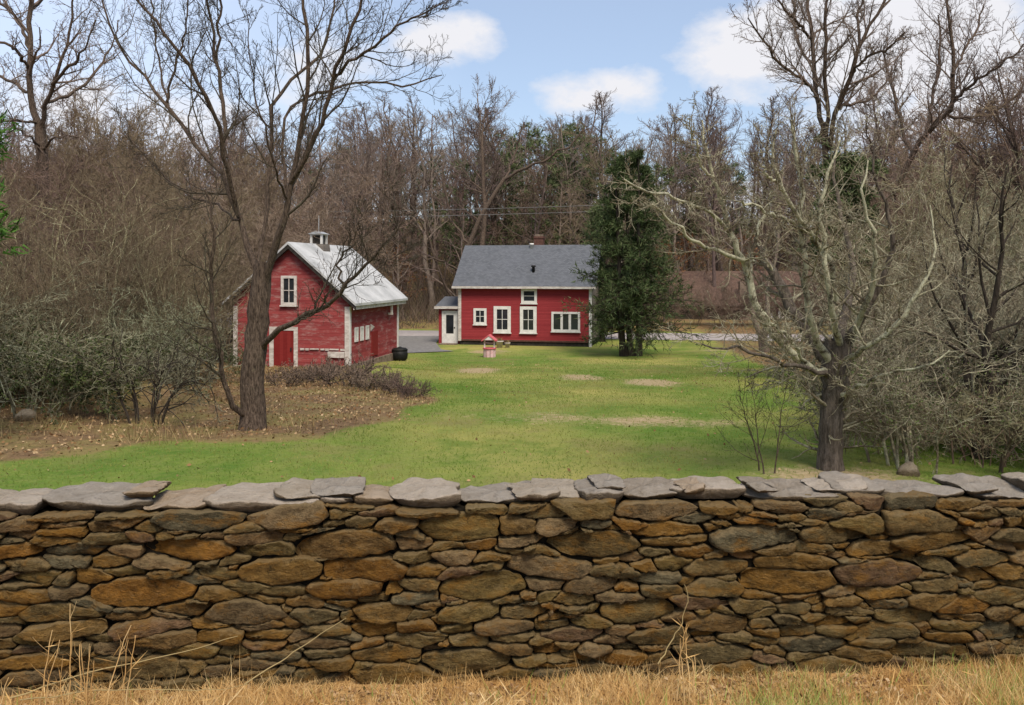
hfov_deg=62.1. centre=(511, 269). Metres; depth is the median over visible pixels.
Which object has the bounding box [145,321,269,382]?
grey green shrub
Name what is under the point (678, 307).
roadside brush
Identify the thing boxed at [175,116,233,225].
woodland tree
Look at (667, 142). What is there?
woodland tree
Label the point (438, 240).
woodland pine
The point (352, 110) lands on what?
woodland tree
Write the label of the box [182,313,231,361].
shrub
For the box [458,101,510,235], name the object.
woodland tree
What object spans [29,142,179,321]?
brush thicket
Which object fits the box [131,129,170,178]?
woodland tree
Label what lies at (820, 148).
woodland tree
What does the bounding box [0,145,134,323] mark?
brush thicket
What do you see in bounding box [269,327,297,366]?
door
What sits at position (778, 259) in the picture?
woodland tree
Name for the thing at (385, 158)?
woodland tree
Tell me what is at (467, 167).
woodland pine
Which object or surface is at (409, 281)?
young beech
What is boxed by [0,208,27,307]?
brush thicket
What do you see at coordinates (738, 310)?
roadside brush
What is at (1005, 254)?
brush thicket
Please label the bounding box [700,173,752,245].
woodland tree
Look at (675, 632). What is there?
fallen stick
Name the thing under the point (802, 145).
woodland tree
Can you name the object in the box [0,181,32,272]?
brush thicket
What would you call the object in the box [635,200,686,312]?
woodland tree
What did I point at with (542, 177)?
woodland tree
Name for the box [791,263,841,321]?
roadside brush
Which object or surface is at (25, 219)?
ragged brush
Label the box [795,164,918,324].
brush thicket
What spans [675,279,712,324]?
roadside brush
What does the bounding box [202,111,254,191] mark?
woodland tree
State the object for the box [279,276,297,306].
window
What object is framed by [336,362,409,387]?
bramble
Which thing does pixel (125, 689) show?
fallen stick
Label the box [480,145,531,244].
woodland pine
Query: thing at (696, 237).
woodland tree
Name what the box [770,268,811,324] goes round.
roadside brush
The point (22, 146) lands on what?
woodland tree
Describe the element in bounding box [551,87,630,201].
woodland tree
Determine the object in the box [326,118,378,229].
woodland tree
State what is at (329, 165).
woodland tree
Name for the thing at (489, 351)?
wishing well
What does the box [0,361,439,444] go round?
dry weeds
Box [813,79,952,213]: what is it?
woodland tree
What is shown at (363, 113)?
woodland tree
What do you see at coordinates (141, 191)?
brush thicket
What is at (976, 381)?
tangle
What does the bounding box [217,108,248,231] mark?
woodland tree
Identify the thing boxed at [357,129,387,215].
woodland tree
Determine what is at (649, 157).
woodland tree
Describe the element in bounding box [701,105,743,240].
woodland tree
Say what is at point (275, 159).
woodland tree
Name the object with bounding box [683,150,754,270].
woodland tree
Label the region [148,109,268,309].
brush thicket
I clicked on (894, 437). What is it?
tangle
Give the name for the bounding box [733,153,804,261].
woodland tree
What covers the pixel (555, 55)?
sky
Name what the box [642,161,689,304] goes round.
woodland pine
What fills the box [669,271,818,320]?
farm building
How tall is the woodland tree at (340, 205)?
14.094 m
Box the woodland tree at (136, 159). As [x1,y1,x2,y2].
[104,122,194,218]
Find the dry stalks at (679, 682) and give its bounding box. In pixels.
[668,618,714,704]
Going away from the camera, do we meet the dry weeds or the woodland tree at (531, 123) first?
the dry weeds
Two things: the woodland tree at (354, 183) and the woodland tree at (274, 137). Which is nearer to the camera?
the woodland tree at (354, 183)
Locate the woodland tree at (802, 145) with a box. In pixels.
[740,118,827,270]
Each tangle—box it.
[766,350,924,426]
[796,361,912,412]
[812,379,997,471]
[857,328,994,429]
[857,362,1018,462]
[868,362,1023,472]
[924,332,1023,452]
[932,358,1023,460]
[940,347,1022,436]
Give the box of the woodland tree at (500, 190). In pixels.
[486,147,515,244]
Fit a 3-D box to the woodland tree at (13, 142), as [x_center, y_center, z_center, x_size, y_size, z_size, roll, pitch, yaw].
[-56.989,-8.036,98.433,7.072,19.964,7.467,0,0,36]
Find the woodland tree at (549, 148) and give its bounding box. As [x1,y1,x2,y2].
[524,124,558,233]
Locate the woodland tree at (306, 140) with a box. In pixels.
[284,112,326,172]
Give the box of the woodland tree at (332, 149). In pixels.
[315,126,367,213]
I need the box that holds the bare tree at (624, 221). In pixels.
[573,127,648,260]
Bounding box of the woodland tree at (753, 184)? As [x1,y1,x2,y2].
[745,147,773,222]
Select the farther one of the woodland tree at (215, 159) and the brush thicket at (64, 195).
the woodland tree at (215, 159)
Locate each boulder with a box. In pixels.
[13,409,37,420]
[896,461,919,476]
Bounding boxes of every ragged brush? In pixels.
[0,171,132,374]
[0,178,37,317]
[0,195,66,394]
[0,248,47,371]
[5,226,151,400]
[19,172,198,333]
[22,188,185,349]
[100,196,248,386]
[100,234,237,387]
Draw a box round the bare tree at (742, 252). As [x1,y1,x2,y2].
[713,142,807,351]
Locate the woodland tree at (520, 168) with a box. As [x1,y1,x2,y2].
[479,123,540,244]
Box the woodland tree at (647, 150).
[621,138,660,194]
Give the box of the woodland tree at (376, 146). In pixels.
[357,118,405,204]
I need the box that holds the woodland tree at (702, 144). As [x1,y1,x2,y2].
[665,119,736,229]
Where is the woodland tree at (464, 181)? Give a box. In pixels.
[442,140,487,243]
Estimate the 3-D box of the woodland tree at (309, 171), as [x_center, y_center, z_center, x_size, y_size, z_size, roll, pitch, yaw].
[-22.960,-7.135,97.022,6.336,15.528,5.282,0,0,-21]
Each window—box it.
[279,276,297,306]
[354,327,358,341]
[360,326,363,340]
[365,325,368,339]
[473,308,486,325]
[493,306,511,333]
[519,306,536,333]
[520,289,537,303]
[551,312,580,332]
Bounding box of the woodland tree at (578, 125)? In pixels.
[567,114,588,156]
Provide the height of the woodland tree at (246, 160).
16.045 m
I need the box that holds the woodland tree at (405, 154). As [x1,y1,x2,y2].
[382,136,425,233]
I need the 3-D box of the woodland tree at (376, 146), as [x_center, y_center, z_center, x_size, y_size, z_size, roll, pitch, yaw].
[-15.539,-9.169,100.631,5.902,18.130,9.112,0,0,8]
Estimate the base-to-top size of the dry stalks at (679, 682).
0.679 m
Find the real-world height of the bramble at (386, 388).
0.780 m
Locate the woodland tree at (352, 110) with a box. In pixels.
[322,102,407,260]
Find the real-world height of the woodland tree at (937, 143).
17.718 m
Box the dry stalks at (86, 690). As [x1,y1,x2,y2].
[14,604,140,704]
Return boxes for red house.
[434,234,602,346]
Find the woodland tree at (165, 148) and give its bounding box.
[148,135,186,167]
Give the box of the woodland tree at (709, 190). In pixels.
[676,133,734,269]
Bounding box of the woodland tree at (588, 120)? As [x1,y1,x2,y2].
[556,110,605,207]
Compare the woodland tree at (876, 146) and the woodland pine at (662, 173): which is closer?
the woodland pine at (662, 173)
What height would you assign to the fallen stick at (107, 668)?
0.235 m
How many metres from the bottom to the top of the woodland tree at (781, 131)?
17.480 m
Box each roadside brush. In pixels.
[645,272,692,325]
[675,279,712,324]
[690,264,743,328]
[721,283,761,326]
[740,260,793,328]
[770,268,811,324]
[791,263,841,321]
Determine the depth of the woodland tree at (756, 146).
114.52 m
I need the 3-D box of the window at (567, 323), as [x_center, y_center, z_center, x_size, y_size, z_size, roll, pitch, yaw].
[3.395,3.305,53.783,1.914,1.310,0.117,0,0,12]
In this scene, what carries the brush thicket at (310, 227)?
on the ground at (724, 460)
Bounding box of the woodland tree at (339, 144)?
[306,135,370,240]
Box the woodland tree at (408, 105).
[383,95,449,237]
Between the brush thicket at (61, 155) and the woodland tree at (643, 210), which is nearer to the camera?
the brush thicket at (61, 155)
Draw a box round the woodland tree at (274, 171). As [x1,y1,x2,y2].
[245,131,298,237]
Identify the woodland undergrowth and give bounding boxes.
[182,205,829,328]
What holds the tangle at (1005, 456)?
on the ground at (724, 460)
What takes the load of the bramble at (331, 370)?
on the ground at (724, 460)
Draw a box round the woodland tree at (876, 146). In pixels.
[859,127,889,194]
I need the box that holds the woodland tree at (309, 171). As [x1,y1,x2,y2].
[298,139,322,224]
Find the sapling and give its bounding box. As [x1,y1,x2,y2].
[714,367,808,473]
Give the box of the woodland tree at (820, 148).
[783,129,855,236]
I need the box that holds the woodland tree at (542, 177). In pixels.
[507,144,573,238]
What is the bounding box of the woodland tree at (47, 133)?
[18,116,60,177]
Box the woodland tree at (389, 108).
[362,93,408,247]
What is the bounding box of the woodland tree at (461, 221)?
[398,172,507,295]
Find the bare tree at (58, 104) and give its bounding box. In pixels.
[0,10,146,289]
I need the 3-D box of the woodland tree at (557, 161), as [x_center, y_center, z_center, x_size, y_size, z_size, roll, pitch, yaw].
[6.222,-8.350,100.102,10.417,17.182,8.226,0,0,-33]
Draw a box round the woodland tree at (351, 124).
[318,112,406,256]
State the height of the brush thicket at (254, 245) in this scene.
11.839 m
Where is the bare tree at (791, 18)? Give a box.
[727,0,930,304]
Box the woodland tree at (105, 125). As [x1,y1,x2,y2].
[99,116,115,159]
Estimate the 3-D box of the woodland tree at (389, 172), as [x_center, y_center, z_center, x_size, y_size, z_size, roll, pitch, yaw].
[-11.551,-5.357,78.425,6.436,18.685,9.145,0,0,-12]
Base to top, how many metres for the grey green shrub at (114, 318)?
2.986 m
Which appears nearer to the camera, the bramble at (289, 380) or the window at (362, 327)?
the bramble at (289, 380)
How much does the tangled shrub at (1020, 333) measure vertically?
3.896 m
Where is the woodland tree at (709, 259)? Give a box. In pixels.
[660,189,746,270]
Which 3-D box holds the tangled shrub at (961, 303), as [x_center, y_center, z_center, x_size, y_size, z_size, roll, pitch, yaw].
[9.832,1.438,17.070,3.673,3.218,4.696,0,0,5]
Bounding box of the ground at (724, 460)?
[0,218,1023,704]
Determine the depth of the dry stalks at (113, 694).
5.32 m
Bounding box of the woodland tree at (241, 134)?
[219,106,269,178]
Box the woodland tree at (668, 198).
[639,145,703,269]
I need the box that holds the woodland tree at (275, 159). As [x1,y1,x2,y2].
[254,134,289,206]
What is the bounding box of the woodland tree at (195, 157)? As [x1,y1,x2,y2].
[174,130,219,206]
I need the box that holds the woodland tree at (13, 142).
[2,115,33,202]
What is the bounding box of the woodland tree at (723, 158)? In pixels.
[695,139,747,199]
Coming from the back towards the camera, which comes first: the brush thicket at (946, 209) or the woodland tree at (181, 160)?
the woodland tree at (181, 160)
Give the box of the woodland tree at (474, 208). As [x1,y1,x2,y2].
[468,176,480,244]
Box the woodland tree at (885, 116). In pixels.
[853,109,930,196]
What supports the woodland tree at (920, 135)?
on the ground at (724, 460)
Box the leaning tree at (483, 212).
[391,114,605,295]
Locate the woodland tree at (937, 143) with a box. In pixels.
[912,119,962,178]
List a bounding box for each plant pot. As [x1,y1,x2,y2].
[495,337,503,347]
[505,341,509,347]
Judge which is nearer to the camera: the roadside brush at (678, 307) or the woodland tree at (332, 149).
the roadside brush at (678, 307)
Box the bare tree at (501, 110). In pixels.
[446,74,533,244]
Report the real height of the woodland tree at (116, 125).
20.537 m
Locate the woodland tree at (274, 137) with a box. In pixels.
[220,109,313,216]
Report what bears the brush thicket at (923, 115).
on the ground at (724, 460)
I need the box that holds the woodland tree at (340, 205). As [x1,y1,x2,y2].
[324,170,365,242]
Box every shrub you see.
[0,254,129,392]
[0,288,155,403]
[0,289,165,424]
[0,307,32,389]
[8,301,109,393]
[11,277,267,399]
[39,287,188,384]
[45,324,230,425]
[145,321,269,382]
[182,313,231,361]
[736,293,1023,473]
[760,312,964,447]
[788,275,981,405]
[791,219,996,441]
[860,287,1023,447]
[870,201,1023,459]
[880,271,1023,355]
[904,219,1023,429]
[970,359,1023,450]
[994,271,1023,371]
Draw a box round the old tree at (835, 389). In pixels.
[591,85,992,471]
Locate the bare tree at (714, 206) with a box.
[663,86,773,286]
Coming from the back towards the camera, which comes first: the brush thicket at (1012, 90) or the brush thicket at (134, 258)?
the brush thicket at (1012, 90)
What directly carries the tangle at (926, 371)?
on the ground at (724, 460)
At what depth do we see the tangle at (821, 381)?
17.34 m
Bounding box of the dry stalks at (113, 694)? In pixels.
[96,673,326,704]
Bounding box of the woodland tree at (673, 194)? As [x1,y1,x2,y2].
[638,115,716,269]
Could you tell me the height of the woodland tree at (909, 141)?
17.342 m
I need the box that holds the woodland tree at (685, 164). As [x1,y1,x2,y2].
[665,126,713,248]
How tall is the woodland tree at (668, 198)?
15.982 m
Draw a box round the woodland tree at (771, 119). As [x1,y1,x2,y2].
[738,92,818,270]
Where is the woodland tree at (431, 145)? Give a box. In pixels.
[389,109,461,285]
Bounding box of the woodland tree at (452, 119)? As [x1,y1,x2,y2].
[423,105,476,262]
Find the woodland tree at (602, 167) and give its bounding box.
[551,119,646,263]
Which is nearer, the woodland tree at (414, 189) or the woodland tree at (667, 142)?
the woodland tree at (414, 189)
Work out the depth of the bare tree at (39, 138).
33.60 m
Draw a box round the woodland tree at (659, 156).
[644,132,683,192]
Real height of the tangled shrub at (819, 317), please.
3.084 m
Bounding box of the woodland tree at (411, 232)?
[390,158,452,271]
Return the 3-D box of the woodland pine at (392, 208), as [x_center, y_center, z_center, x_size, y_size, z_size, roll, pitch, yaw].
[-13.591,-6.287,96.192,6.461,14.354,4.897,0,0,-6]
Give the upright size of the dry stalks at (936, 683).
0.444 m
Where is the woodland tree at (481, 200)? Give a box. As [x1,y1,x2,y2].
[433,175,528,266]
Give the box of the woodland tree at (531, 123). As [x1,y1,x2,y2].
[513,119,548,187]
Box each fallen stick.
[10,636,236,698]
[20,684,248,700]
[245,618,345,684]
[658,584,687,663]
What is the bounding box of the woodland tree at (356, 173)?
[334,139,383,246]
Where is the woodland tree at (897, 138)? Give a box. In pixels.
[876,104,925,178]
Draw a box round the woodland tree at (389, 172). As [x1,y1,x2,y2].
[354,113,415,309]
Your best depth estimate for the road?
62.55 m
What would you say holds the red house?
on the ground at (724, 460)
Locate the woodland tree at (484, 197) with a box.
[422,102,532,244]
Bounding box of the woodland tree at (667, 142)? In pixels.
[645,103,694,203]
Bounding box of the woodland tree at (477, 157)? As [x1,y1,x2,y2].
[445,120,524,209]
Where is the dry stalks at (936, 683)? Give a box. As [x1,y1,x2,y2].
[872,667,984,704]
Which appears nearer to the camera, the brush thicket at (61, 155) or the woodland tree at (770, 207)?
the brush thicket at (61, 155)
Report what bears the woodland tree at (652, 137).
on the ground at (724, 460)
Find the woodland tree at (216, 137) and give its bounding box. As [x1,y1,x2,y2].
[201,115,239,175]
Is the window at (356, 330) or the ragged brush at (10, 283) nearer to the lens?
the ragged brush at (10, 283)
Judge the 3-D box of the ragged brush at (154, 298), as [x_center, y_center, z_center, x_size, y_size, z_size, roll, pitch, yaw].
[-8.827,1.132,21.778,3.166,4.152,3.375,0,0,32]
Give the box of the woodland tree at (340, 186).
[308,145,375,243]
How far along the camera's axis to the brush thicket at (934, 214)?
22.11 m
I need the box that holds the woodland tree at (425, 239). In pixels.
[371,110,476,313]
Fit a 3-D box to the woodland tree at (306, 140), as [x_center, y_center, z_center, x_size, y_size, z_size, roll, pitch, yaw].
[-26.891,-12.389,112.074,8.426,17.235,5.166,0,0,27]
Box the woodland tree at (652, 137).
[611,131,666,182]
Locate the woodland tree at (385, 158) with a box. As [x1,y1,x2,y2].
[313,108,433,270]
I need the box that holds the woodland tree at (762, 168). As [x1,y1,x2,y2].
[745,137,783,218]
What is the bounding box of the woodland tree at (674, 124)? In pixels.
[653,103,703,241]
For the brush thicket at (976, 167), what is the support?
on the ground at (724, 460)
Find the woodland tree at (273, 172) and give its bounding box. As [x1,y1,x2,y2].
[250,149,304,251]
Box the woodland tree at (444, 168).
[421,135,473,250]
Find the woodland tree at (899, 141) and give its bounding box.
[874,118,923,177]
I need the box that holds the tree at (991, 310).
[882,123,1023,459]
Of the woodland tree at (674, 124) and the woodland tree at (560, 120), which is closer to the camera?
the woodland tree at (560, 120)
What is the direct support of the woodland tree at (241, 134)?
on the ground at (724, 460)
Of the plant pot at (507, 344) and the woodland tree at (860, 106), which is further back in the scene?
the woodland tree at (860, 106)
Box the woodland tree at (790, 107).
[753,94,815,171]
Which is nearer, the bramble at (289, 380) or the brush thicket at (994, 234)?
the brush thicket at (994, 234)
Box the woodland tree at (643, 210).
[623,169,661,251]
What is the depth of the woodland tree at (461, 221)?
72.01 m
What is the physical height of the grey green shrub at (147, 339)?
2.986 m
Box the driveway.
[399,336,449,352]
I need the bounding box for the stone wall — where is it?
[0,471,1023,695]
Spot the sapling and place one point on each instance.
(749, 430)
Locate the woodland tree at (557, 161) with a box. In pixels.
[523,128,588,242]
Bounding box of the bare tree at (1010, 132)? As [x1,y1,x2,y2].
[907,2,1023,266]
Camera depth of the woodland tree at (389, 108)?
108.46 m
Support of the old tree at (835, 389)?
on the ground at (724, 460)
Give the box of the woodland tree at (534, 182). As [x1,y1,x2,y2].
[515,146,568,241]
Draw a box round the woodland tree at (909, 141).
[896,122,923,181]
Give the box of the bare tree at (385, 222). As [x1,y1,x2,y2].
[329,106,431,273]
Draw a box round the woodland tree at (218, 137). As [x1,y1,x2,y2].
[203,120,258,177]
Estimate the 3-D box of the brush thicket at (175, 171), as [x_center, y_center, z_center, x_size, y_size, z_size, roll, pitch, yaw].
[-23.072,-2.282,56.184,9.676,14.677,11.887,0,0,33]
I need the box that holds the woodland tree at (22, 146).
[0,123,50,196]
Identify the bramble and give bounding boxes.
[264,366,318,385]
[268,358,325,380]
[286,354,363,378]
[286,355,350,382]
[301,351,389,385]
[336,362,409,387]
[345,366,413,391]
[368,373,422,394]
[392,378,442,398]
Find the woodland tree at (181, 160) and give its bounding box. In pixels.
[162,141,192,182]
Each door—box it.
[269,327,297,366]
[442,311,457,342]
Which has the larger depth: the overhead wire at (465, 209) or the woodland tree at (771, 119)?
the woodland tree at (771, 119)
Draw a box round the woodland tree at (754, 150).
[739,120,782,213]
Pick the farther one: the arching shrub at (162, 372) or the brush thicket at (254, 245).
the brush thicket at (254, 245)
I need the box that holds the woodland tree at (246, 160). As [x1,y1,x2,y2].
[225,138,266,209]
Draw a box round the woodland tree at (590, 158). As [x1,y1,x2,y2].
[557,132,612,210]
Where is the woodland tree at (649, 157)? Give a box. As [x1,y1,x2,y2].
[632,138,669,212]
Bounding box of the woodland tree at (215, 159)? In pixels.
[184,131,249,244]
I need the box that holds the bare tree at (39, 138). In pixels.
[0,0,134,283]
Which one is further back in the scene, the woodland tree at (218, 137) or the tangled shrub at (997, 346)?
the woodland tree at (218, 137)
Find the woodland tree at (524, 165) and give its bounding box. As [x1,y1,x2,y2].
[496,134,546,241]
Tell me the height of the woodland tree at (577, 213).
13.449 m
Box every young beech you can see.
[387,247,431,317]
[650,239,683,319]
[666,228,716,277]
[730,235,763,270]
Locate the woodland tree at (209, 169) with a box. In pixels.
[164,151,219,223]
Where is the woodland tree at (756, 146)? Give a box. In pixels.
[737,117,763,231]
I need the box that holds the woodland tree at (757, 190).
[731,186,771,270]
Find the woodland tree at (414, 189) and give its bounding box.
[365,107,440,291]
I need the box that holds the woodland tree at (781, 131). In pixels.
[749,125,796,261]
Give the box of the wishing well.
[481,334,497,356]
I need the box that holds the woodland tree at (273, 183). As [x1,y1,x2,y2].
[247,148,310,245]
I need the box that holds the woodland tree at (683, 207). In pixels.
[672,159,694,250]
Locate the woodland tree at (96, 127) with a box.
[65,110,117,162]
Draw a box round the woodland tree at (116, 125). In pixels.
[84,106,154,189]
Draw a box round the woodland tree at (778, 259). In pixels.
[756,165,809,269]
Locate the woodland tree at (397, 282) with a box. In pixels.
[364,197,433,293]
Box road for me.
[399,330,858,340]
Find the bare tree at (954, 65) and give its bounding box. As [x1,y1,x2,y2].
[853,0,1023,320]
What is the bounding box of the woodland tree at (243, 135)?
[231,110,263,171]
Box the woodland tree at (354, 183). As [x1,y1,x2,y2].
[321,138,374,245]
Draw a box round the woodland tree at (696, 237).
[675,128,724,267]
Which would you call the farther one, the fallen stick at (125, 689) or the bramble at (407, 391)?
the bramble at (407, 391)
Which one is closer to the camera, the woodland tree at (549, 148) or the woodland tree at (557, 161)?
the woodland tree at (557, 161)
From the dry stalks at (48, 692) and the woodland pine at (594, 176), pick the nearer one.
the dry stalks at (48, 692)
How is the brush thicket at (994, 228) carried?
on the ground at (724, 460)
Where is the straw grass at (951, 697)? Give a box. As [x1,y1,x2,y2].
[0,640,1023,704]
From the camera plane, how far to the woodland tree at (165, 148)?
120.30 m
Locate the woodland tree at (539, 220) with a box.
[488,144,584,244]
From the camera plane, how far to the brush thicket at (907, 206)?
32.23 m
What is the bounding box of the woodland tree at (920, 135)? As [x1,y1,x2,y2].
[888,116,951,182]
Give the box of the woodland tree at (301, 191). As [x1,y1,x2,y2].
[262,139,325,238]
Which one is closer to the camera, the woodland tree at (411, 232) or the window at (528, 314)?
the window at (528, 314)
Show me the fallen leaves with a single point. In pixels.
(760, 678)
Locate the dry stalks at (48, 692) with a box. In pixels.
[0,676,101,704]
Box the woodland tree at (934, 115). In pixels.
[890,107,994,181]
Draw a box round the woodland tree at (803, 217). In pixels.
[780,180,815,268]
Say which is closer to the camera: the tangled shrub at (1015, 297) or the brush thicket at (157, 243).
the tangled shrub at (1015, 297)
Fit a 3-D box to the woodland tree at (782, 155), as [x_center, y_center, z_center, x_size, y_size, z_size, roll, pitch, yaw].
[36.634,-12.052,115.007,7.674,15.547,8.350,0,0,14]
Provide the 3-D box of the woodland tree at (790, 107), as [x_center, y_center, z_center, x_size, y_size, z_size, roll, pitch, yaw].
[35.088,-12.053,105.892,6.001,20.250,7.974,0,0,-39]
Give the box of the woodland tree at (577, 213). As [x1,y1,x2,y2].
[546,169,625,263]
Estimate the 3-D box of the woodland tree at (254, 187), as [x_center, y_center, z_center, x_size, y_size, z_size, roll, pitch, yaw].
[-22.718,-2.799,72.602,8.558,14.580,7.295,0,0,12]
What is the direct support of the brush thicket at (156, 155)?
on the ground at (724, 460)
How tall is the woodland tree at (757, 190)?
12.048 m
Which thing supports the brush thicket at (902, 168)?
on the ground at (724, 460)
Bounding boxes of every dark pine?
[556,147,715,359]
[579,203,632,341]
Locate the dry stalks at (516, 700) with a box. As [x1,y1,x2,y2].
[479,679,544,704]
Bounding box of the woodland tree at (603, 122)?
[567,90,643,198]
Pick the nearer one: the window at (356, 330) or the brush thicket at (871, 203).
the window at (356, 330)
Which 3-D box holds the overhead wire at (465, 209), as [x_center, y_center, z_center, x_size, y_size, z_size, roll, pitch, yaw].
[-11.700,-4.405,61.998,39.178,0.288,0.036,0,0,10]
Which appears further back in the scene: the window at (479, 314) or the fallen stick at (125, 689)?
the window at (479, 314)
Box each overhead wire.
[200,211,592,217]
[308,205,592,211]
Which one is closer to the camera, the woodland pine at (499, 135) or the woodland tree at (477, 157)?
the woodland tree at (477, 157)
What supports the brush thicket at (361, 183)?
on the ground at (724, 460)
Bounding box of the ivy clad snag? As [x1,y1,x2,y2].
[796,132,889,325]
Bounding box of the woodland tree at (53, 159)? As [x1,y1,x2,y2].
[9,145,81,194]
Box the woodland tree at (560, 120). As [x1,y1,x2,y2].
[522,114,610,241]
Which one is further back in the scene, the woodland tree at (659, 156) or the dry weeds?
the woodland tree at (659, 156)
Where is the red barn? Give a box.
[222,216,407,366]
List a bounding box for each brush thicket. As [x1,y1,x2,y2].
[0,52,203,316]
[0,63,36,215]
[0,117,132,324]
[0,131,140,325]
[0,145,71,301]
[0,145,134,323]
[0,170,26,266]
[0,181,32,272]
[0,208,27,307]
[1,177,83,299]
[4,117,158,226]
[4,153,117,305]
[24,83,113,235]
[26,5,207,301]
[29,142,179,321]
[50,107,219,251]
[53,180,199,307]
[70,149,247,329]
[77,211,176,334]
[81,159,212,309]
[92,111,231,311]
[93,155,264,378]
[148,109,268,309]
[162,128,344,364]
[164,153,280,302]
[198,122,327,280]
[206,103,291,281]
[243,121,418,279]
[247,150,374,263]
[262,195,340,257]
[764,125,1018,367]
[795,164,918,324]
[805,174,1023,389]
[806,121,1007,352]
[814,86,984,344]
[815,112,1016,309]
[845,39,1022,341]
[867,18,1023,326]
[869,125,959,229]
[870,159,1023,323]
[876,74,1023,331]
[916,85,1023,268]
[917,89,1023,307]
[934,165,1023,333]
[936,148,1023,346]
[977,64,1023,163]
[987,221,1023,300]
[990,66,1023,166]
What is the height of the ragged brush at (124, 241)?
5.259 m
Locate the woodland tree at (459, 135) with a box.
[434,107,476,224]
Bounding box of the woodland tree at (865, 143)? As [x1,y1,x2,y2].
[853,122,884,186]
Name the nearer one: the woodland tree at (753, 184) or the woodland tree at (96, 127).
the woodland tree at (96, 127)
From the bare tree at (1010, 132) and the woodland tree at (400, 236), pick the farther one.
the woodland tree at (400, 236)
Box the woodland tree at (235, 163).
[212,136,250,238]
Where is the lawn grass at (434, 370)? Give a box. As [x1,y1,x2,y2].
[0,351,1023,496]
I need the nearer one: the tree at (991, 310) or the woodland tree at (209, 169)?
the tree at (991, 310)
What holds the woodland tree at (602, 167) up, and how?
on the ground at (724, 460)
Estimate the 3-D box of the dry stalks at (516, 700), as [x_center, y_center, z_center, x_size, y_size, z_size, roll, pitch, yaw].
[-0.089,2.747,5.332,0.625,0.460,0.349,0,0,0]
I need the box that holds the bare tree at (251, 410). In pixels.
[52,0,467,430]
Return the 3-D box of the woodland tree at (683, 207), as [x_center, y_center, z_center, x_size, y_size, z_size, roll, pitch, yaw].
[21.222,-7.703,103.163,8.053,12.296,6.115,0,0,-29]
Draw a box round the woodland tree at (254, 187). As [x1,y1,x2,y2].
[191,153,280,263]
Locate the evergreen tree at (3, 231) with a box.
[0,58,30,265]
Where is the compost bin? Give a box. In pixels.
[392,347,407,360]
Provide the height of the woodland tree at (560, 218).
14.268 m
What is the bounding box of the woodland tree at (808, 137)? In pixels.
[786,122,844,263]
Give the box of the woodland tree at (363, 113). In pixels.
[342,100,391,236]
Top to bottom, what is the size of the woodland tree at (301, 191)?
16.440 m
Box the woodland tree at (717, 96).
[692,85,736,170]
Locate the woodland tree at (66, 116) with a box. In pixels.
[57,110,96,187]
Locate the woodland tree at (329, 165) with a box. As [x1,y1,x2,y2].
[288,118,358,233]
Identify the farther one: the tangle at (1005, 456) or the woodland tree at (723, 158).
the woodland tree at (723, 158)
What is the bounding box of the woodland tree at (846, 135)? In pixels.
[820,114,865,180]
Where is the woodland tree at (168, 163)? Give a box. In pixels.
[135,142,192,216]
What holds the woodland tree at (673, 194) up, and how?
on the ground at (724, 460)
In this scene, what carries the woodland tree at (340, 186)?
on the ground at (724, 460)
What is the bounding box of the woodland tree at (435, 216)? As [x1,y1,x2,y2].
[407,146,460,301]
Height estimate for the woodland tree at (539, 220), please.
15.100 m
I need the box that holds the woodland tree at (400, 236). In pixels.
[384,147,440,243]
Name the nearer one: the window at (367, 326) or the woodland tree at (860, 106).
the window at (367, 326)
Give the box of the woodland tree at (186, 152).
[173,130,205,197]
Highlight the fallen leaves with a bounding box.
[0,356,1022,704]
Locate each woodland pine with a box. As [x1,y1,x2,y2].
[301,161,328,229]
[334,147,362,217]
[373,156,417,270]
[411,155,452,272]
[437,182,472,294]
[438,157,487,253]
[471,127,510,232]
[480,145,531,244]
[488,119,555,244]
[505,135,581,244]
[540,120,576,232]
[545,128,596,244]
[550,121,608,232]
[570,145,624,244]
[610,147,640,227]
[623,169,671,262]
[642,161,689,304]
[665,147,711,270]
[703,162,758,270]
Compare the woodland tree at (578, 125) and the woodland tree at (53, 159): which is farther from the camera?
the woodland tree at (578, 125)
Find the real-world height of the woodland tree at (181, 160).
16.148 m
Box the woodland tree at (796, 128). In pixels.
[772,113,817,265]
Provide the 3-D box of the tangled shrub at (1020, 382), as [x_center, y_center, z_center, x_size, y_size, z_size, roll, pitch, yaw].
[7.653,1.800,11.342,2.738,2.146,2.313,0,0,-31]
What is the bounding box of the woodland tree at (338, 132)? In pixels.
[324,113,352,166]
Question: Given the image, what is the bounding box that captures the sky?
[0,0,1023,231]
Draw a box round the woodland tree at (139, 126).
[121,103,162,184]
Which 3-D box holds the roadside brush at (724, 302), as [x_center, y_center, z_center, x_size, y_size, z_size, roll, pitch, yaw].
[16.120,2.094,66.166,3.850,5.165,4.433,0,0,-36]
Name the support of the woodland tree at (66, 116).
on the ground at (724, 460)
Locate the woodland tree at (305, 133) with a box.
[290,119,324,176]
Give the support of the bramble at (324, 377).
on the ground at (724, 460)
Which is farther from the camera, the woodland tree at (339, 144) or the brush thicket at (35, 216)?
the woodland tree at (339, 144)
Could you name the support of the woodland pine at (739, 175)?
on the ground at (724, 460)
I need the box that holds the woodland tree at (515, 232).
[490,202,533,244]
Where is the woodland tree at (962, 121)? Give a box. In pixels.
[936,99,1004,175]
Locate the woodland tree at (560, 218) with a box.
[515,163,589,244]
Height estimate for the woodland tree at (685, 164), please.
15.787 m
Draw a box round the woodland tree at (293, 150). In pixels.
[277,136,318,181]
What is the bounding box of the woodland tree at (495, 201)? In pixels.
[441,105,529,244]
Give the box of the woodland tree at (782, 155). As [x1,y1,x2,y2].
[759,123,805,234]

